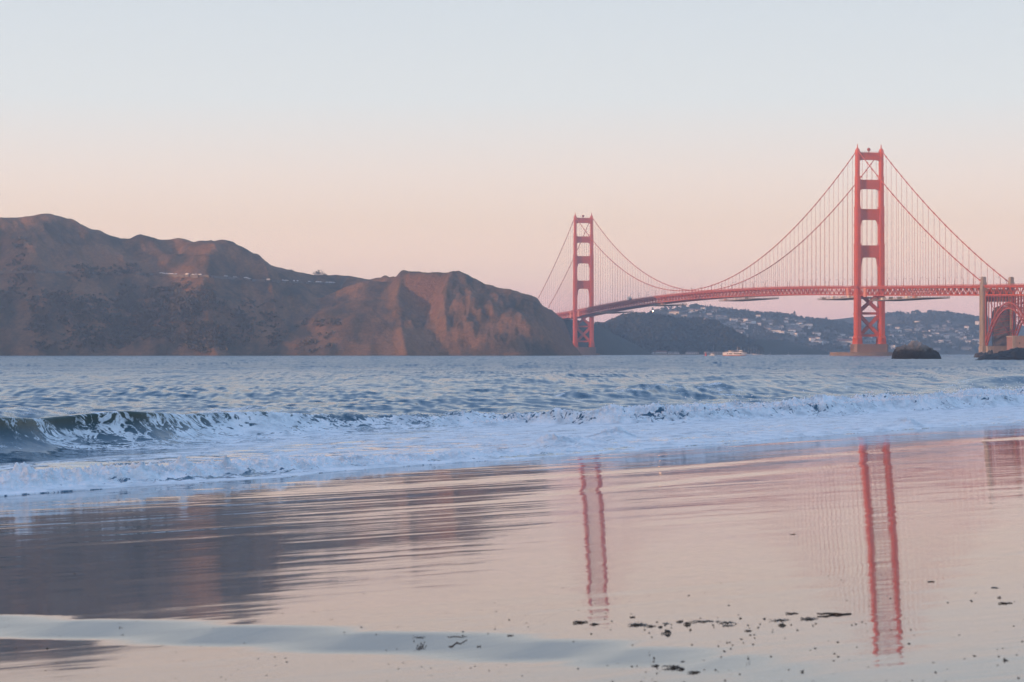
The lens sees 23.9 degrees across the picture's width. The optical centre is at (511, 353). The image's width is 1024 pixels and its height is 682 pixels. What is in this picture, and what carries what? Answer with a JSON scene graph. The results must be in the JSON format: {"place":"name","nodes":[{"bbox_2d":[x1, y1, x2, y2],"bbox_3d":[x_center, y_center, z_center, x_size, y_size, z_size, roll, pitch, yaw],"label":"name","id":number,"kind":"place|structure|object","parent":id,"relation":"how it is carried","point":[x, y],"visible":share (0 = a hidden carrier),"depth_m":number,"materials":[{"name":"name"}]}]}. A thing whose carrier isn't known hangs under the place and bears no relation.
{"place":"outdoors","nodes":[
{"label":"outdoors","id":0,"kind":"place"},
{"bbox_2d":[0,270,334,284],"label":"road","id":1,"kind":"structure","parent":0,"point":[164,275],"depth_m":3045.34,"materials":[{"name":"grey asphalt"}]},
{"bbox_2d":[0,214,581,355],"bbox_3d":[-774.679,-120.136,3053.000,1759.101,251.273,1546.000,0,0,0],"label":"hills","id":2,"kind":"structure","parent":0,"point":[419,313],"depth_m":2980.18,"materials":[{"name":"brown soil"}]},
{"bbox_2d":[0,236,341,352],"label":"shrubbery","id":3,"kind":"object","parent":2,"relation":"on","point":[172,309],"visible":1,"depth_m":2924.39,"materials":[{"name":"green plant"}]},
{"bbox_2d":[197,283,212,290],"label":"tree","id":4,"kind":"object","parent":2,"relation":"on","point":[201,286],"visible":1,"depth_m":2955.55,"materials":[{"name":"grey plant"}]},
{"bbox_2d":[312,269,324,274],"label":"tree","id":5,"kind":"object","parent":2,"relation":"on","point":[318,273],"visible":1,"depth_m":3236.19,"materials":[{"name":"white plant"}]},
{"bbox_2d":[0,422,1023,681],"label":"beach","id":6,"kind":"structure","parent":0,"point":[234,580],"depth_m":21.22,"materials":[{"name":"beige sand"}]},
{"bbox_2d":[4,568,1023,681],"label":"debris","id":7,"kind":"object","parent":6,"relation":"on","point":[588,672],"visible":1,"depth_m":14.45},
{"bbox_2d":[628,622,647,625],"bbox_3d":[0.798,1.720,15.372,0.130,0.015,0.105,0,0,-1],"label":"seaweed scrap","id":8,"kind":"object","parent":6,"relation":"on","point":[641,623],"visible":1,"depth_m":15.35,"materials":[{"name":"black plant"}]},
{"bbox_2d":[662,665,679,668],"bbox_3d":[0.869,1.679,12.974,0.100,0.016,0.120,0,0,-21],"label":"seaweed scrap","id":9,"kind":"object","parent":6,"relation":"on","point":[674,666],"visible":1,"depth_m":12.97,"materials":[{"name":"black plant"}]},
{"bbox_2d":[689,620,719,621],"bbox_3d":[1.228,1.708,15.430,0.200,0.009,0.102,0,0,5],"label":"seaweed scrap","id":10,"kind":"object","parent":6,"relation":"on","point":[703,621],"visible":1,"depth_m":15.41,"materials":[{"name":"black plant"}]},
{"bbox_2d":[817,612,851,614],"bbox_3d":[2.078,1.677,15.584,0.224,0.018,0.054,0,0,1],"label":"driftwood stick","id":11,"kind":"object","parent":6,"relation":"on","point":[829,613],"visible":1,"depth_m":15.58,"materials":[{"name":"black wood"}]},
{"bbox_2d":[0,355,1023,495],"bbox_3d":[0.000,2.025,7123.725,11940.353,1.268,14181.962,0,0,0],"label":"water","id":12,"kind":"structure","parent":0,"point":[186,412],"depth_m":103.25,"materials":[{"name":"blue liquid"}]},
{"bbox_2d":[0,379,1023,483],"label":"spray","id":13,"kind":"object","parent":12,"relation":"on","point":[750,406],"visible":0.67,"depth_m":88.45,"materials":[{"name":"white liquid"}]},
{"bbox_2d":[653,354,722,354],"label":"quay","id":14,"kind":"structure","parent":12,"relation":"in","point":[686,354],"depth_m":4491.00,"materials":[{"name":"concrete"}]},
{"bbox_2d":[704,351,727,353],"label":"pier building","id":15,"kind":"structure","parent":12,"relation":"in","point":[714,352],"depth_m":4523.94,"materials":[{"name":"grey paint"}]},
{"bbox_2d":[723,348,746,355],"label":"ferry","id":16,"kind":"object","parent":12,"relation":"on","point":[732,353],"visible":0.97,"depth_m":2797.07,"materials":[{"name":"white metal"}]},
{"bbox_2d":[538,144,1023,355],"bbox_3d":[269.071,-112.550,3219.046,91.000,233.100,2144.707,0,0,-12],"label":"suspension bridge","id":17,"kind":"structure","parent":12,"relation":"on","point":[1003,321],"depth_m":2648.33,"materials":[{"name":"paint"}]},
{"bbox_2d":[595,310,632,313],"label":"work platform","id":18,"kind":"structure","parent":17,"relation":"attached to","point":[604,312],"depth_m":3729.29,"materials":[{"name":"grey metal"}]},
{"bbox_2d":[649,302,685,305],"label":"work platform","id":19,"kind":"structure","parent":17,"relation":"attached to","point":[664,304],"depth_m":3422.71,"materials":[{"name":"grey metal"}]},
{"bbox_2d":[720,295,778,300],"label":"work platform","id":20,"kind":"structure","parent":17,"relation":"attached to","point":[748,299],"depth_m":3035.70,"materials":[{"name":"grey metal"}]},
{"bbox_2d":[818,294,871,299],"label":"work platform","id":21,"kind":"structure","parent":17,"relation":"attached to","point":[849,297],"depth_m":2719.69,"materials":[{"name":"grey metal"}]},
{"bbox_2d":[869,295,949,300],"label":"work platform","id":22,"kind":"structure","parent":17,"relation":"attached to","point":[906,298],"depth_m":2520.63,"materials":[{"name":"grey metal"}]},
{"bbox_2d":[891,340,940,358],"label":"sea rock","id":23,"kind":"object","parent":12,"relation":"in","point":[913,349],"visible":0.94,"depth_m":1044.39,"materials":[{"name":"grey stone"}]},
{"bbox_2d":[974,350,993,357],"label":"sea rock","id":24,"kind":"object","parent":12,"relation":"in","point":[978,355],"visible":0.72,"depth_m":1497.63,"materials":[{"name":"grey stone"}]},
{"bbox_2d":[975,347,1023,359],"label":"sea rock","id":25,"kind":"object","parent":12,"relation":"in","point":[1017,353],"visible":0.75,"depth_m":827.18,"materials":[{"name":"grey stone"}]},
{"bbox_2d":[0,0,1023,325],"label":"sky","id":26,"kind":"structure","parent":0,"point":[365,139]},
{"bbox_2d":[563,319,766,354],"bbox_3d":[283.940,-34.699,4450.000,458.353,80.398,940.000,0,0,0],"label":"hills","id":27,"kind":"structure","parent":0,"point":[607,342],"depth_m":4199.76,"materials":[{"name":"plant"}]},
{"bbox_2d":[594,311,763,353],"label":"woods","id":28,"kind":"object","parent":27,"relation":"on","point":[663,332],"visible":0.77,"depth_m":4710.97,"materials":[{"name":"green plant"}]},
{"bbox_2d":[752,339,827,354],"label":"hills","id":29,"kind":"structure","parent":0,"point":[776,347],"depth_m":4946.40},
{"bbox_2d":[653,307,1023,354],"bbox_3d":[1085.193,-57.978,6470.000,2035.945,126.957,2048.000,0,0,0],"label":"hills","id":30,"kind":"structure","parent":0,"point":[890,319],"depth_m":6276.28,"materials":[{"name":"green plant"}]},
{"bbox_2d":[668,310,679,314],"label":"house","id":31,"kind":"structure","parent":30,"relation":"on","point":[671,312],"depth_m":6172.69,"materials":[{"name":"white tile"}]},
{"bbox_2d":[772,329,780,333],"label":"house","id":32,"kind":"structure","parent":30,"relation":"on","point":[776,330],"depth_m":5926.67,"materials":[{"name":"white paint"}]},
{"bbox_2d":[648,303,991,352],"bbox_3d":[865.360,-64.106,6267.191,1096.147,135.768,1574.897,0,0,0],"label":"hillside trees","id":33,"kind":"object","parent":30,"relation":"on","point":[827,324],"visible":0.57,"depth_m":6218.20,"materials":[{"name":"green plant"}]},
{"bbox_2d":[836,339,851,343],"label":"house","id":34,"kind":"structure","parent":30,"relation":"on","point":[846,340],"depth_m":5863.28,"materials":[{"name":"white tile"}]},
{"bbox_2d":[865,338,875,342],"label":"house","id":35,"kind":"structure","parent":30,"relation":"on","point":[871,339],"depth_m":6022.40,"materials":[{"name":"grey"}]},
{"bbox_2d":[961,346,971,349],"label":"house","id":36,"kind":"structure","parent":30,"relation":"on","point":[965,347],"depth_m":6080.55,"materials":[{"name":"grey"}]},
{"bbox_3d":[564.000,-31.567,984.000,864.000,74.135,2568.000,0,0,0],"label":"hills","id":37,"kind":"structure","parent":0,"visible":0},
{"bbox_2d":[986,346,1006,352],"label":"sea wall","id":38,"kind":"structure","parent":37,"relation":"on","point":[996,349],"depth_m":2233.64,"materials":[{"name":"concrete"}]},
{"bbox_2d":[1006,336,1023,349],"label":"brick fort","id":39,"kind":"structure","parent":37,"relation":"on","point":[1015,341],"depth_m":2190.00,"materials":[{"name":"brick"}]}
]}

